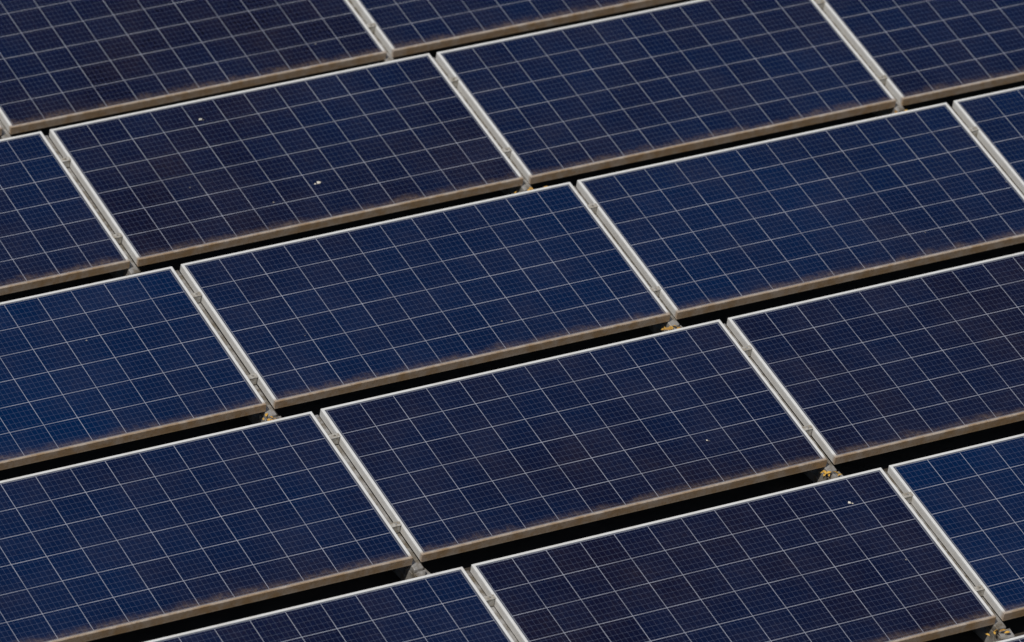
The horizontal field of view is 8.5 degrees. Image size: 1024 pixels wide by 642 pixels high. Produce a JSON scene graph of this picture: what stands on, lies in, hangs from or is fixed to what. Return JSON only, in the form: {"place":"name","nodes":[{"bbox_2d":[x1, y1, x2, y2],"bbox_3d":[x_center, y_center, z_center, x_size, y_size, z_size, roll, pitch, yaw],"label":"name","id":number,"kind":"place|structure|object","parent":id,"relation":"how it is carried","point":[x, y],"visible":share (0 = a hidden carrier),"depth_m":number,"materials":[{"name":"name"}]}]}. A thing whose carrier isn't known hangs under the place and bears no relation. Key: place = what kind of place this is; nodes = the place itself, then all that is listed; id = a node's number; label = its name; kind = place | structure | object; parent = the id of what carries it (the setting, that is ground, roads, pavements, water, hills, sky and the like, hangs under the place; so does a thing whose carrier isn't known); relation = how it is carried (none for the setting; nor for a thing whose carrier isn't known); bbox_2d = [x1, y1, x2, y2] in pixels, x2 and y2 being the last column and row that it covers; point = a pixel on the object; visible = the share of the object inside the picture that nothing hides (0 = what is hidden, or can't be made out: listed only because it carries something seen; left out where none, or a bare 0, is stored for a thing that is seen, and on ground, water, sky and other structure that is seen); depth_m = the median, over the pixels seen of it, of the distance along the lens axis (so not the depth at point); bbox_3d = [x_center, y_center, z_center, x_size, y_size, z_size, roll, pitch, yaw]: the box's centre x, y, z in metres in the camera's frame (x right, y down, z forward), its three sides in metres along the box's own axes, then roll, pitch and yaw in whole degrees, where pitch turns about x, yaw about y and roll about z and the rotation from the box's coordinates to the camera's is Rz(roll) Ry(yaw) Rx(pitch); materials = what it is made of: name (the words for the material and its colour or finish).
{"place":"outdoors","nodes":[
{"label":"outdoors","id":0,"kind":"place"},
{"bbox_2d":[0,0,1023,641],"bbox_3d":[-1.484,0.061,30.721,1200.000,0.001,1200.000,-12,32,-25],"label":"roof","id":1,"kind":"structure","parent":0,"point":[884,462],"depth_m":30.23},
{"bbox_2d":[0,121,517,641],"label":"mounting rack","id":2,"kind":"object","parent":1,"relation":"on","point":[414,569],"visible":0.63,"depth_m":29.93,"materials":[{"name":"metal"}]},
{"bbox_2d":[0,131,129,294],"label":"solar panel","id":3,"kind":"object","parent":2,"relation":"attached to","point":[54,229],"visible":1,"depth_m":31.09,"materials":[{"name":"blue glass"}]},
{"bbox_2d":[49,53,522,266],"bbox_3d":[-1.037,-0.753,31.726,1.956,0.040,0.992,-12,44,-25],"label":"solar panel","id":4,"kind":"object","parent":2,"relation":"attached to","point":[169,182],"visible":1,"depth_m":31.69,"materials":[{"name":"blue glass"}]},
{"bbox_2d":[320,319,826,561],"bbox_3d":[0.266,0.501,29.569,1.956,0.040,0.992,-12,44,-25],"label":"solar panel","id":5,"kind":"object","parent":2,"relation":"attached to","point":[490,458],"visible":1,"depth_m":29.53,"materials":[{"name":"blue glass"}]},
{"bbox_2d":[470,468,995,641],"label":"solar panel","id":6,"kind":"object","parent":2,"relation":"attached to","point":[824,561],"visible":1,"depth_m":28.55,"materials":[{"name":"blue glass"}]},
{"bbox_2d":[997,635,1023,641],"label":"solar panel","id":7,"kind":"object","parent":2,"relation":"attached to","point":[1018,639],"depth_m":28.04,"materials":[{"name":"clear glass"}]},
{"bbox_2d":[262,110,1009,635],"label":"dry leaves","id":8,"kind":"object","parent":1,"relation":"on","point":[824,472],"visible":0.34,"depth_m":29.87,"materials":[{"name":"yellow plant"}]},
{"bbox_2d":[348,0,1014,641],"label":"mounting rack","id":9,"kind":"object","parent":1,"relation":"on","point":[814,476],"visible":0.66,"depth_m":30.06,"materials":[{"name":"metal"}]},
{"bbox_2d":[0,0,385,134],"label":"solar panel","id":10,"kind":"object","parent":9,"relation":"attached to","point":[64,61],"visible":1,"depth_m":32.69,"materials":[{"name":"blue glass"}]},
{"bbox_2d":[180,182,669,408],"bbox_3d":[-0.383,-0.126,30.647,1.956,0.040,0.992,-12,44,-25],"label":"solar panel","id":11,"kind":"object","parent":9,"relation":"attached to","point":[312,318],"visible":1,"depth_m":30.61,"materials":[{"name":"blue glass"}]},
{"bbox_2d":[436,0,895,183],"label":"solar panel","id":12,"kind":"object","parent":9,"relation":"attached to","point":[565,101],"visible":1,"depth_m":32.52,"materials":[{"name":"blue glass"}]},
{"bbox_2d":[888,434,1023,620],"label":"solar panel","id":13,"kind":"object","parent":9,"relation":"on","point":[967,503],"visible":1,"depth_m":29.09,"materials":[{"name":"blue glass"}]},
{"bbox_2d":[814,0,1023,195],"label":"mounting rack","id":14,"kind":"object","parent":1,"relation":"on","point":[898,107],"visible":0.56,"depth_m":32.76,"materials":[{"name":"metal"}]},
{"bbox_2d":[351,0,677,56],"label":"solar panel","id":15,"kind":"object","parent":14,"relation":"attached to","point":[404,27],"visible":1,"depth_m":33.18,"materials":[{"name":"blue glass"}]},
{"bbox_2d":[576,103,1023,319],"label":"solar panel","id":16,"kind":"object","parent":14,"relation":"attached to","point":[754,222],"visible":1,"depth_m":31.45,"materials":[{"name":"blue glass"}]},
{"bbox_2d":[727,252,1023,464],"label":"solar panel","id":17,"kind":"object","parent":14,"relation":"attached to","point":[863,372],"visible":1,"depth_m":30.25,"materials":[{"name":"blue glass"}]},
{"bbox_2d":[823,0,1023,105],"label":"solar panel","id":18,"kind":"object","parent":14,"relation":"attached to","point":[915,51],"visible":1,"depth_m":33.05,"materials":[{"name":"blue glass"}]},
{"bbox_2d":[952,86,1023,192],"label":"solar panel","id":19,"kind":"object","parent":14,"relation":"attached to","point":[996,119],"visible":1,"depth_m":32.14,"materials":[{"name":"blue glass"}]},
{"bbox_3d":[-3.979,-0.390,30.994,0.072,0.328,19.791,-12,32,-25],"label":"mounting rack","id":20,"kind":"object","parent":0,"visible":0},
{"bbox_2d":[0,266,265,469],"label":"solar panel","id":21,"kind":"object","parent":20,"relation":"attached to","point":[110,362],"visible":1,"depth_m":29.94,"materials":[{"name":"blue glass"}]},
{"bbox_2d":[0,411,412,641],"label":"solar panel","id":22,"kind":"object","parent":20,"relation":"attached to","point":[141,539],"visible":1,"depth_m":28.76,"materials":[{"name":"blue glass"}]},
{"bbox_2d":[146,567,513,641],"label":"solar panel","id":23,"kind":"object","parent":20,"relation":"attached to","point":[451,605],"visible":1,"depth_m":28.06,"materials":[{"name":"blue glass"}]}
]}

